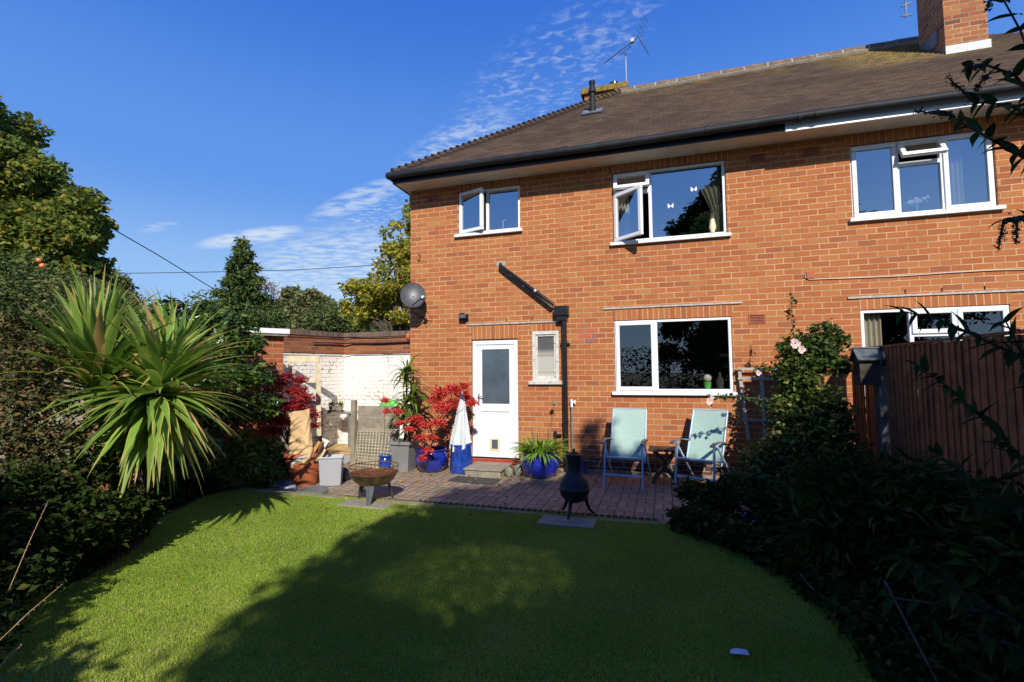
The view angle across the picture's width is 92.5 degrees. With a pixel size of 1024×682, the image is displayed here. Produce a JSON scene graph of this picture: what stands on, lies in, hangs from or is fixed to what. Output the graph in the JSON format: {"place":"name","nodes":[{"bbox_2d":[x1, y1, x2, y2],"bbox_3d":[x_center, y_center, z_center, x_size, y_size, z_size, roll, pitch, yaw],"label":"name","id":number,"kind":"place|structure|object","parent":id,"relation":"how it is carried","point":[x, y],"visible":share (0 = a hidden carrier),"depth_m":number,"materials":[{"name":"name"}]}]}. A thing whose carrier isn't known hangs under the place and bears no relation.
{"place":"outdoors","nodes":[
{"label":"outdoors","id":0,"kind":"place"},
{"bbox_2d":[0,162,213,288],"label":"overhead cable","id":1,"kind":"object","parent":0,"point":[111,228],"visible":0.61,"depth_m":17.19,"materials":[{"name":"black plastic"}]},
{"bbox_2d":[120,264,380,273],"bbox_3d":[-15.428,-4.484,30.006,20.823,0.593,0.053,0,-4,0],"label":"overhead cable","id":2,"kind":"object","parent":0,"point":[261,270],"visible":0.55,"depth_m":29.99,"materials":[{"name":"plastic"}]},
{"bbox_2d":[260,281,281,309],"bbox_3d":[-9.464,0.112,18.853,1.220,5.426,1.428,2,-4,-38],"label":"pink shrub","id":3,"kind":"object","parent":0,"point":[268,289],"visible":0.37,"depth_m":18.95,"materials":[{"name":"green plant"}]},
{"bbox_2d":[0,458,715,609],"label":"soil bed","id":4,"kind":"object","parent":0,"point":[115,557],"depth_m":4.49,"materials":[{"name":"brown soil"}]},
{"bbox_2d":[0,548,77,663],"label":"ground ivy","id":5,"kind":"object","parent":4,"relation":"on","point":[6,618],"visible":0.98,"depth_m":2.98,"materials":[{"name":"green plant"}]},
{"bbox_2d":[9,502,47,589],"bbox_3d":[-2.859,1.202,2.900,0.016,0.453,0.179,-1,-4,12],"label":"dry stalk","id":6,"kind":"object","parent":5,"relation":"on","point":[26,549],"visible":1,"depth_m":2.88,"materials":[{"name":"plant"}]},
{"bbox_2d":[0,586,59,639],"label":"dry stalk","id":7,"kind":"object","parent":5,"relation":"attached to","point":[28,614],"visible":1,"depth_m":2.54,"materials":[{"name":"plant"}]},
{"bbox_2d":[0,339,93,462],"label":"shrub","id":8,"kind":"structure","parent":4,"relation":"on","point":[61,417],"depth_m":8.87,"materials":[{"name":"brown plant"}]},
{"bbox_2d":[0,303,101,515],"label":"bronze shrub","id":9,"kind":"object","parent":4,"relation":"on","point":[27,405],"visible":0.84,"depth_m":4.01,"materials":[{"name":"green plant"}]},
{"bbox_2d":[0,246,133,466],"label":"apple tree","id":10,"kind":"object","parent":4,"relation":"on","point":[15,283],"visible":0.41,"depth_m":8.20,"materials":[{"name":"green plant"}]},
{"bbox_2d":[0,444,171,578],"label":"dark border shrub","id":11,"kind":"object","parent":4,"relation":"on","point":[62,503],"visible":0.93,"depth_m":3.70,"materials":[{"name":"green plant"}]},
{"bbox_2d":[0,468,225,601],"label":"border plants","id":12,"kind":"object","parent":4,"relation":"on","point":[188,490],"visible":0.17,"depth_m":4.39,"materials":[{"name":"green plant"}]},
{"bbox_2d":[0,262,261,544],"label":"cordyline","id":13,"kind":"object","parent":4,"relation":"on","point":[152,416],"visible":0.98,"depth_m":4.31,"materials":[{"name":"green plant"}]},
{"bbox_2d":[92,325,289,492],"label":"garage","id":14,"kind":"structure","parent":4,"relation":"on","point":[274,350],"depth_m":7.67,"materials":[{"name":"brick"}]},
{"bbox_2d":[121,294,285,489],"bbox_3d":[-4.456,0.709,6.509,2.460,2.815,1.616,-2,-4,17],"label":"laurel bush","id":15,"kind":"object","parent":4,"relation":"on","point":[264,402],"visible":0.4,"depth_m":6.57,"materials":[{"name":"green plant"}]},
{"bbox_2d":[200,429,291,490],"bbox_3d":[-3.662,1.650,6.869,1.097,0.861,0.888,0,-4,-15],"label":"green bush","id":16,"kind":"object","parent":4,"relation":"on","point":[249,468],"visible":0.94,"depth_m":6.74,"materials":[{"name":"green plant"}]},
{"bbox_2d":[256,488,658,520],"bbox_3d":[-0.981,1.946,5.875,5.300,0.056,0.064,-2,-4,17],"label":"scalloped edging","id":17,"kind":"object","parent":4,"relation":"on","point":[565,512],"visible":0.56,"depth_m":5.51,"materials":[{"name":"grey concrete"}]},
{"bbox_2d":[664,472,976,681],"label":"geranium bed","id":18,"kind":"object","parent":4,"relation":"on","point":[897,653],"visible":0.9,"depth_m":3.38,"materials":[{"name":"green plant"}]},
{"bbox_2d":[769,440,1023,681],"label":"rhododendron bush","id":19,"kind":"object","parent":4,"relation":"on","point":[861,519],"visible":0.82,"depth_m":2.83,"materials":[{"name":"green plant"}]},
{"bbox_2d":[874,0,1023,677],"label":"buddleia","id":20,"kind":"object","parent":4,"relation":"on","point":[1014,658],"visible":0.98,"depth_m":2.11,"materials":[{"name":"green plant"}]},
{"bbox_2d":[0,486,879,681],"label":"lawn","id":21,"kind":"structure","parent":0,"point":[552,603],"depth_m":3.31,"materials":[{"name":"green plant"}]},
{"bbox_2d":[0,644,21,665],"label":"dry stalk","id":22,"kind":"object","parent":21,"relation":"on","point":[9,655],"visible":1,"depth_m":2.35,"materials":[{"name":"plant"}]},
{"bbox_2d":[0,661,42,681],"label":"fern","id":23,"kind":"object","parent":21,"relation":"on","point":[7,674],"visible":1,"depth_m":2.28,"materials":[{"name":"green plant"}]},
{"bbox_2d":[338,499,395,508],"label":"path slab","id":24,"kind":"structure","parent":21,"relation":"on","point":[362,504],"depth_m":5.81,"materials":[{"name":"concrete"}]},
{"bbox_2d":[537,515,596,529],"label":"path slab","id":25,"kind":"structure","parent":21,"relation":"on","point":[554,520],"depth_m":5.07,"materials":[{"name":"concrete"}]},
{"bbox_2d":[730,648,748,654],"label":"paper litter","id":26,"kind":"object","parent":21,"relation":"on","point":[739,651],"visible":1,"depth_m":2.68,"materials":[{"name":"paper"}]},
{"bbox_2d":[222,461,764,521],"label":"patio","id":27,"kind":"structure","parent":0,"point":[622,495],"depth_m":6.40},
{"bbox_2d":[263,455,290,477],"bbox_3d":[-3.457,1.881,7.309,0.515,0.336,0.515,-2,-4,17],"label":"blue border pot","id":28,"kind":"object","parent":27,"relation":"on","point":[284,460],"visible":0.12,"depth_m":7.12,"materials":[{"name":"ceramic"}]},
{"bbox_2d":[258,370,324,444],"bbox_3d":[-3.382,1.253,7.407,1.057,1.632,0.671,-2,-4,17],"label":"red maple","id":29,"kind":"object","parent":28,"relation":"in","point":[282,420],"visible":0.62,"depth_m":7.42,"materials":[{"name":"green plant"}]},
{"bbox_2d":[271,479,291,486],"bbox_3d":[-3.222,1.971,6.853,0.290,0.106,0.100,0,-4,-1],"label":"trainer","id":30,"kind":"object","parent":27,"relation":"on","point":[278,483],"visible":0.42,"depth_m":6.82,"materials":[{"name":"fabric"}]},
{"bbox_2d":[280,480,296,488],"bbox_3d":[-3.055,1.960,6.700,0.290,0.106,0.100,-2,-4,25],"label":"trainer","id":31,"kind":"object","parent":27,"relation":"on","point":[285,484],"visible":1,"depth_m":6.66,"materials":[{"name":"blue fabric"}]},
{"bbox_2d":[283,448,328,485],"bbox_3d":[-2.935,1.799,6.982,0.610,0.451,0.610,-2,-4,17],"label":"terracotta pot","id":32,"kind":"object","parent":27,"relation":"on","point":[304,474],"visible":0.68,"depth_m":6.79,"materials":[{"name":"orange ceramic"}]},
{"bbox_2d":[279,435,289,452],"bbox_3d":[-3.102,1.468,6.765,0.201,0.340,0.032,2,-4,-31],"label":"firewood","id":33,"kind":"object","parent":32,"relation":"in","point":[285,443],"visible":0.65,"depth_m":6.75,"materials":[{"name":"brown wood"}]},
{"bbox_2d":[291,455,306,466],"bbox_3d":[-2.821,1.600,6.510,0.086,0.129,0.203,-4,-5,42],"label":"garden glove","id":34,"kind":"object","parent":32,"relation":"on","point":[299,459],"visible":1,"depth_m":6.48,"materials":[{"name":"fabric"}]},
{"bbox_2d":[289,408,312,463],"bbox_3d":[-2.936,1.311,6.826,0.397,0.745,0.184,-2,-4,17],"label":"paper sack","id":35,"kind":"object","parent":32,"relation":"in","point":[300,441],"visible":0.95,"depth_m":6.77,"materials":[{"name":"beige paper"}]},
{"bbox_2d":[313,441,320,453],"bbox_3d":[-2.731,1.497,6.810,0.161,0.215,0.038,0,-4,-4],"label":"firewood","id":36,"kind":"object","parent":32,"relation":"in","point":[317,445],"visible":0.76,"depth_m":6.80,"materials":[{"name":"brown wood"}]},
{"bbox_2d":[313,442,323,462],"bbox_3d":[-2.671,1.540,6.780,0.192,0.295,0.033,-2,-4,20],"label":"firewood","id":37,"kind":"object","parent":32,"relation":"in","point":[318,452],"visible":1,"depth_m":6.77,"materials":[{"name":"brown wood"}]},
{"bbox_2d":[322,438,328,446],"bbox_3d":[-2.597,1.406,6.804,0.074,0.127,0.186,2,-4,-35],"label":"paper scrap","id":38,"kind":"object","parent":37,"relation":"on","point":[325,441],"visible":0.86,"depth_m":6.76,"materials":[{"name":"paper"}]},
{"bbox_2d":[316,438,327,460],"bbox_3d":[-2.660,1.514,6.825,0.180,0.318,0.052,0,-4,-15],"label":"firewood","id":39,"kind":"object","parent":32,"relation":"in","point":[321,451],"visible":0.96,"depth_m":6.81,"materials":[{"name":"brown wood"}]},
{"bbox_2d":[320,441,330,456],"bbox_3d":[-2.593,1.515,6.795,0.169,0.248,0.020,-1,-4,10],"label":"firewood","id":40,"kind":"object","parent":32,"relation":"in","point":[326,447],"visible":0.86,"depth_m":6.79,"materials":[{"name":"beige wood"}]},
{"bbox_2d":[296,484,327,493],"bbox_3d":[-2.602,1.989,6.578,0.438,0.020,0.480,-2,-4,17],"label":"grey slab","id":41,"kind":"object","parent":27,"relation":"on","point":[319,489],"depth_m":6.52,"materials":[{"name":"concrete"}]},
{"bbox_2d":[317,454,349,485],"bbox_3d":[-2.489,1.811,6.874,0.425,0.405,0.240,0,-4,-11],"label":"storage bin","id":42,"kind":"object","parent":27,"relation":"on","point":[330,469],"visible":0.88,"depth_m":6.78,"materials":[{"name":"grey plastic"}]},
{"bbox_2d":[342,467,348,480],"bbox_3d":[-2.458,1.933,7.112,0.208,0.208,0.173,-2,-4,17],"label":"black sack","id":43,"kind":"object","parent":27,"relation":"on","point":[345,474],"visible":0.49,"depth_m":7.06,"materials":[{"name":"plastic"}]},
{"bbox_2d":[349,461,398,505],"bbox_3d":[-1.691,1.740,6.000,0.596,0.435,0.596,-2,-4,17],"label":"fire pit","id":44,"kind":"object","parent":27,"relation":"on","point":[369,479],"visible":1,"depth_m":5.85,"materials":[{"name":"metal"}]},
{"bbox_2d":[350,400,399,464],"bbox_3d":[-2.317,1.552,8.274,0.890,1.100,0.104,-2,-4,17],"label":"fence panel","id":45,"kind":"object","parent":27,"relation":"on","point":[370,419],"visible":0.77,"depth_m":8.33,"materials":[{"name":"brown wood"}]},
{"bbox_2d":[354,431,396,466],"bbox_3d":[-2.282,1.785,8.116,0.789,0.581,0.196,-2,-4,19],"label":"grid trellis","id":46,"kind":"object","parent":27,"relation":"on","point":[366,439],"visible":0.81,"depth_m":8.14,"materials":[{"name":"beige wood"}]},
{"bbox_2d":[378,454,391,467],"bbox_3d":[-2.059,1.967,7.968,0.220,0.230,0.220,-2,-4,17],"label":"blue jar","id":47,"kind":"object","parent":27,"relation":"on","point":[385,458],"visible":0.82,"depth_m":7.89,"materials":[{"name":"ceramic"}]},
{"bbox_2d":[380,399,399,405],"bbox_3d":[-2.114,1.132,8.475,0.408,0.255,0.166,-2,-4,17],"label":"garden toy","id":48,"kind":"object","parent":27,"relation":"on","point":[388,403],"visible":0.22,"depth_m":8.41,"materials":[{"name":"green plastic"}]},
{"bbox_2d":[386,354,431,471],"bbox_3d":[-1.647,1.142,7.937,0.891,1.866,0.942,2,-4,-32],"label":"potted plant","id":49,"kind":"object","parent":27,"relation":"on","point":[403,451],"visible":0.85,"depth_m":7.84,"materials":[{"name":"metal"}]},
{"bbox_2d":[415,446,447,472],"bbox_3d":[-1.277,1.883,7.793,0.525,0.356,0.525,-2,-4,17],"label":"blue bowl pot","id":50,"kind":"object","parent":27,"relation":"on","point":[437,460],"visible":0.74,"depth_m":7.61,"materials":[{"name":"ceramic"}]},
{"bbox_2d":[380,397,438,461],"bbox_3d":[-1.521,1.343,7.571,1.012,0.994,0.558,-2,-4,17],"label":"red maple","id":51,"kind":"object","parent":50,"relation":"in","point":[426,450],"visible":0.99,"depth_m":7.40,"materials":[{"name":"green plant"}]},
{"bbox_2d":[426,380,477,447],"bbox_3d":[-0.925,1.174,7.560,0.806,1.150,0.827,0,-4,-10],"label":"red maple","id":52,"kind":"object","parent":50,"relation":"in","point":[439,405],"visible":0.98,"depth_m":7.40,"materials":[{"name":"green plant"}]},
{"bbox_2d":[233,463,679,543],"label":"fallen leaves","id":53,"kind":"object","parent":27,"relation":"on","point":[534,523],"visible":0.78,"depth_m":6.20,"materials":[{"name":"brown plant"}]},
{"bbox_2d":[450,443,472,473],"bbox_3d":[-0.793,1.833,7.707,0.380,0.436,0.380,-2,-4,17],"label":"blue tall pot","id":54,"kind":"object","parent":27,"relation":"on","point":[460,459],"visible":0.79,"depth_m":7.55,"materials":[{"name":"ceramic"}]},
{"bbox_2d":[449,391,471,451],"bbox_3d":[-0.809,1.278,7.676,0.378,0.972,0.200,-2,-4,17],"label":"furled parasol","id":55,"kind":"object","parent":54,"relation":"in","point":[460,434],"visible":0.99,"depth_m":7.61,"materials":[{"name":"white fabric"}]},
{"bbox_2d":[447,476,500,484],"bbox_3d":[-0.549,2.006,7.061,0.740,0.012,0.370,-2,-4,17],"label":"door mat","id":56,"kind":"object","parent":27,"relation":"on","point":[488,481],"depth_m":7.03,"materials":[{"name":"grey rubber"}]},
{"bbox_2d":[463,461,512,478],"bbox_3d":[-0.357,1.975,7.513,0.600,0.130,0.584,-2,-4,17],"label":"door step","id":57,"kind":"object","parent":27,"relation":"on","point":[486,469],"depth_m":7.30,"materials":[{"name":"beige stone"}]},
{"bbox_2d":[505,467,512,476],"bbox_3d":[-0.047,1.953,7.301,0.132,0.165,0.088,-2,-4,17],"label":"stone","id":58,"kind":"object","parent":27,"relation":"on","point":[508,471],"visible":1,"depth_m":7.27,"materials":[{"name":"white stone"}]},
{"bbox_2d":[514,464,521,475],"bbox_3d":[0.091,1.947,7.373,0.133,0.204,0.083,-2,-4,17],"label":"stone","id":59,"kind":"object","parent":27,"relation":"on","point":[517,469],"visible":0.89,"depth_m":7.34,"materials":[{"name":"grey stone"}]},
{"bbox_2d":[507,427,571,478],"bbox_3d":[0.418,1.649,7.333,1.025,0.738,1.132,1,-4,-21],"label":"agapanthus pot","id":60,"kind":"object","parent":27,"relation":"on","point":[539,459],"visible":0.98,"depth_m":7.10,"materials":[{"name":"blue ceramic"}]},
{"bbox_2d":[549,401,555,442],"bbox_3d":[0.608,1.330,7.551,0.192,0.807,0.070,2,-4,-34],"label":"wire stake","id":61,"kind":"object","parent":60,"relation":"in","point":[553,402],"visible":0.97,"depth_m":7.58,"materials":[{"name":"metal"}]},
{"bbox_2d":[559,448,594,518],"bbox_3d":[0.690,1.535,5.328,0.388,0.718,0.394,-2,-4,17],"label":"chimenea","id":62,"kind":"object","parent":27,"relation":"on","point":[574,486],"visible":1,"depth_m":5.27,"materials":[{"name":"metal"}]},
{"bbox_2d":[581,460,586,473],"bbox_3d":[1.069,1.938,7.521,0.160,0.180,0.160,-2,-4,17],"label":"blue small pot","id":63,"kind":"object","parent":27,"relation":"on","point":[583,465],"visible":0.51,"depth_m":7.46,"materials":[{"name":"ceramic"}]},
{"bbox_2d":[600,408,651,490],"bbox_3d":[1.598,1.478,6.821,0.580,1.025,0.772,-2,-4,23],"label":"folding chair","id":64,"kind":"object","parent":27,"relation":"on","point":[628,439],"visible":1,"depth_m":6.96,"materials":[{"name":"teal metal"}]},
{"bbox_2d":[648,446,680,484],"bbox_3d":[2.160,1.752,6.919,0.430,0.480,0.360,-2,-4,17],"label":"side table","id":65,"kind":"object","parent":27,"relation":"on","point":[655,450],"visible":0.83,"depth_m":6.81,"materials":[{"name":"brown wood"}]},
{"bbox_2d":[669,409,729,487],"bbox_3d":[2.570,1.456,6.599,0.580,1.025,0.772,-4,-5,43],"label":"folding chair","id":66,"kind":"object","parent":27,"relation":"on","point":[707,438],"visible":0.91,"depth_m":6.70,"materials":[{"name":"teal metal"}]},
{"bbox_2d":[706,292,876,496],"bbox_3d":[3.366,0.630,5.691,1.883,2.553,1.227,0,-4,-15],"label":"rose bush","id":67,"kind":"object","parent":27,"relation":"on","point":[804,410],"visible":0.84,"depth_m":5.76,"materials":[{"name":"green plant"}]},
{"bbox_2d":[0,0,1023,331],"label":"sky","id":68,"kind":"structure","parent":0,"point":[279,125],"materials":[{"name":"blue"}]},
{"label":"ground","id":69,"kind":"structure","parent":0,"visible":0},
{"bbox_2d":[0,95,122,295],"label":"sycamore tree","id":70,"kind":"object","parent":69,"relation":"on","point":[65,225],"visible":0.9,"depth_m":13.97,"materials":[{"name":"green plant"}]},
{"bbox_2d":[105,269,146,312],"bbox_3d":[-19.552,-0.180,23.832,3.427,6.818,2.884,-2,-4,17],"label":"dark round tree","id":71,"kind":"object","parent":69,"relation":"on","point":[130,284],"visible":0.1,"depth_m":23.73,"materials":[{"name":"green plant"}]},
{"bbox_2d":[128,289,294,328],"bbox_3d":[-8.718,0.527,14.243,4.405,4.042,2.683,1,-4,-26],"label":"conifer skirt shrub","id":72,"kind":"object","parent":69,"relation":"on","point":[262,316],"visible":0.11,"depth_m":14.54,"materials":[{"name":"green plant"}]},
{"bbox_2d":[207,236,288,328],"bbox_3d":[-9.276,-0.475,16.908,3.642,6.352,3.797,-2,-4,17],"label":"conifer tree","id":73,"kind":"object","parent":69,"relation":"on","point":[241,283],"visible":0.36,"depth_m":16.60,"materials":[{"name":"green plant"}]},
{"bbox_2d":[266,284,337,330],"bbox_3d":[-14.451,-0.091,33.512,6.979,7.788,5.810,-2,-4,17],"label":"olive green tree","id":74,"kind":"object","parent":69,"relation":"on","point":[295,300],"visible":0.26,"depth_m":32.75,"materials":[{"name":"green plant"}]},
{"bbox_2d":[294,298,384,332],"bbox_3d":[-9.144,0.429,26.599,5.027,5.770,4.322,-2,-4,17],"label":"feathery tree","id":75,"kind":"object","parent":69,"relation":"on","point":[327,319],"visible":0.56,"depth_m":26.20,"materials":[{"name":"green plant"}]},
{"bbox_2d":[336,199,410,331],"bbox_3d":[-4.351,-1.208,18.139,4.183,7.910,3.505,-2,-4,17],"label":"yellow maple tree","id":76,"kind":"object","parent":69,"relation":"on","point":[382,301],"visible":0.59,"depth_m":17.50,"materials":[{"name":"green plant"}]},
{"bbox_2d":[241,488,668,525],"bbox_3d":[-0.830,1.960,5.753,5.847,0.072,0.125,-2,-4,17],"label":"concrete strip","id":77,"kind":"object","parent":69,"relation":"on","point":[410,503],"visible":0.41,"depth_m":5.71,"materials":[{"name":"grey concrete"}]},
{"bbox_2d":[385,0,1023,482],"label":"brick house","id":78,"kind":"structure","parent":69,"relation":"on","point":[575,306],"depth_m":7.64,"materials":[{"name":"brick"}]},
{"bbox_2d":[400,283,432,320],"bbox_3d":[-1.630,-0.676,8.378,0.521,0.637,0.500,-2,-4,17],"label":"satellite dish","id":79,"kind":"object","parent":78,"relation":"attached to","point":[412,295],"visible":1,"depth_m":8.34,"materials":[{"name":"paint"}]},
{"bbox_2d":[459,313,468,321],"bbox_3d":[-0.821,-0.402,8.307,0.170,0.140,0.125,-2,-4,17],"label":"wall light","id":80,"kind":"object","parent":78,"relation":"attached to","point":[464,316],"visible":1,"depth_m":8.26,"materials":[{"name":"black plastic"}]},
{"bbox_2d":[454,185,522,237],"bbox_3d":[-0.409,-2.206,8.332,1.216,0.808,0.237,-2,-4,17],"label":"window","id":81,"kind":"structure","parent":78,"relation":"in","point":[470,232],"depth_m":8.34,"materials":[{"name":"white plastic"}]},
{"bbox_2d":[477,344,514,455],"bbox_3d":[-0.275,0.977,8.162,0.671,1.836,0.103,-2,-4,17],"label":"door","id":82,"kind":"structure","parent":78,"relation":"in","point":[495,363],"depth_m":8.18,"materials":[{"name":"white plastic"}]},
{"bbox_2d":[528,331,562,383],"bbox_3d":[0.544,0.269,7.911,0.559,0.860,0.115,-2,-4,17],"label":"window","id":83,"kind":"structure","parent":78,"relation":"in","point":[545,344],"depth_m":7.93,"materials":[{"name":"white paint"}]},
{"bbox_2d":[618,196,629,236],"bbox_3d":[1.768,-1.991,7.829,0.200,0.650,0.044,-2,-4,17],"label":"curtain","id":84,"kind":"object","parent":78,"relation":"hanging from","point":[623,208],"visible":0.73,"depth_m":7.83,"materials":[{"name":"beige fabric"}]},
{"bbox_2d":[604,13,648,80],"bbox_3d":[2.790,-6.620,11.710,0.453,1.443,1.471,1,-4,-22],"label":"tv aerial","id":85,"kind":"object","parent":78,"relation":"attached to","point":[632,41],"visible":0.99,"depth_m":11.63,"materials":[{"name":"grey metal"}]},
{"bbox_2d":[610,161,730,245],"bbox_3d":[2.342,-2.095,7.373,1.742,1.161,0.419,-2,-4,17],"label":"window","id":86,"kind":"structure","parent":78,"relation":"in","point":[632,189],"depth_m":7.51,"materials":[{"name":"white plastic"}]},
{"bbox_2d":[612,317,737,395],"bbox_3d":[2.394,0.238,7.346,1.766,1.141,0.142,-2,-4,17],"label":"window","id":87,"kind":"structure","parent":78,"relation":"in","point":[654,390],"depth_m":7.39,"materials":[{"name":"white plastic"}]},
{"bbox_2d":[703,374,711,388],"bbox_3d":[2.908,0.601,7.289,0.117,0.210,0.117,-2,-4,17],"label":"pot plant","id":88,"kind":"object","parent":78,"relation":"on","point":[707,378],"visible":1,"depth_m":7.25,"materials":[{"name":"green plastic"}]},
{"bbox_2d":[695,166,722,231],"bbox_3d":[2.994,-2.120,7.454,0.370,1.040,0.044,-2,-4,17],"label":"curtain","id":89,"kind":"object","parent":78,"relation":"hanging from","point":[708,181],"visible":0.85,"depth_m":7.45,"materials":[{"name":"beige fabric"}]},
{"bbox_2d":[708,214,716,232],"bbox_3d":[3.016,-1.759,7.374,0.130,0.270,0.130,-2,-4,17],"label":"vase","id":90,"kind":"object","parent":78,"relation":"on","point":[712,225],"visible":0.85,"depth_m":7.33,"materials":[{"name":"beige ceramic"}]},
{"bbox_2d":[716,372,723,388],"bbox_3d":[3.070,0.582,7.240,0.110,0.240,0.107,-2,-4,17],"label":"green bottle","id":91,"kind":"object","parent":78,"relation":"on","point":[719,382],"visible":1,"depth_m":7.20,"materials":[{"name":"glass"}]},
{"bbox_2d":[737,367,780,439],"bbox_3d":[3.587,0.871,6.836,0.794,1.021,0.050,-2,-4,17],"label":"wall trellis","id":92,"kind":"object","parent":78,"relation":"attached to","point":[761,378],"depth_m":6.88,"materials":[{"name":"brown wood"}]},
{"bbox_2d":[864,314,881,346],"bbox_3d":[4.927,0.147,6.698,0.250,1.030,0.044,-2,-4,17],"label":"curtain","id":93,"kind":"object","parent":78,"relation":"hanging from","point":[872,330],"visible":0.34,"depth_m":6.71,"materials":[{"name":"beige fabric"}]},
{"bbox_2d":[901,0,911,17],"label":"tv aerial","id":94,"kind":"object","parent":78,"relation":"attached to","point":[905,6],"visible":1,"depth_m":10.99,"materials":[{"name":"grey metal"}]},
{"bbox_2d":[903,195,929,210],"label":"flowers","id":95,"kind":"object","parent":78,"relation":"in","point":[915,201],"visible":1,"depth_m":6.62,"materials":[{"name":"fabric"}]},
{"bbox_2d":[849,130,1005,222],"bbox_3d":[5.441,-2.187,6.506,1.698,1.076,0.244,-2,-4,17],"label":"window","id":96,"kind":"structure","parent":78,"relation":"in","point":[941,149],"depth_m":6.50,"materials":[{"name":"white plastic"}]},
{"bbox_2d":[860,305,1009,346],"bbox_3d":[5.511,0.119,6.409,1.612,1.112,0.092,-2,-4,17],"label":"window","id":97,"kind":"structure","parent":78,"relation":"in","point":[912,332],"depth_m":6.38,"materials":[{"name":"white plastic"}]},
{"bbox_2d":[947,140,964,204],"bbox_3d":[5.902,-2.209,6.554,0.220,0.940,0.044,-2,-4,17],"label":"curtain","id":98,"kind":"object","parent":78,"relation":"hanging from","point":[955,173],"visible":0.58,"depth_m":6.54,"materials":[{"name":"fabric"}]},
{"bbox_2d":[849,329,1023,493],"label":"boundary fence","id":99,"kind":"object","parent":69,"relation":"on","point":[898,409],"visible":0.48,"depth_m":4.34,"materials":[{"name":"wood"}]},
{"bbox_2d":[848,347,884,384],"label":"bird house","id":100,"kind":"structure","parent":99,"relation":"attached to","point":[866,365],"depth_m":5.57,"materials":[{"name":"grey wood"}]},
{"label":"yard","id":101,"kind":"structure","parent":0,"visible":0},
{"bbox_2d":[283,444,362,457],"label":"yard boards","id":102,"kind":"object","parent":101,"relation":"on","point":[338,449],"visible":0.07,"depth_m":9.85,"materials":[{"name":"beige wood"}]},
{"bbox_2d":[320,411,357,446],"bbox_3d":[-3.654,1.869,10.354,0.875,0.746,0.350,-2,-4,17],"label":"plant table","id":103,"kind":"object","parent":102,"relation":"on","point":[336,412],"visible":0.43,"depth_m":10.22,"materials":[{"name":"grey wood"}]},
{"bbox_2d":[327,401,336,411],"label":"pot plant","id":104,"kind":"object","parent":103,"relation":"on","point":[331,408],"visible":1,"depth_m":10.36,"materials":[{"name":"green plant"}]},
{"bbox_2d":[336,401,344,411],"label":"pot plant","id":105,"kind":"object","parent":103,"relation":"on","point":[340,407],"visible":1,"depth_m":10.30,"materials":[{"name":"green plant"}]},
{"bbox_2d":[278,328,409,448],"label":"yard wall","id":106,"kind":"structure","parent":101,"relation":"on","point":[365,362],"depth_m":10.66,"materials":[{"name":"paint"}]},
{"bbox_2d":[283,356,320,435],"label":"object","id":107,"kind":"object","parent":106,"relation":"attached to","point":[316,359],"depth_m":9.53,"materials":[{"name":"beige wood"}]}
]}

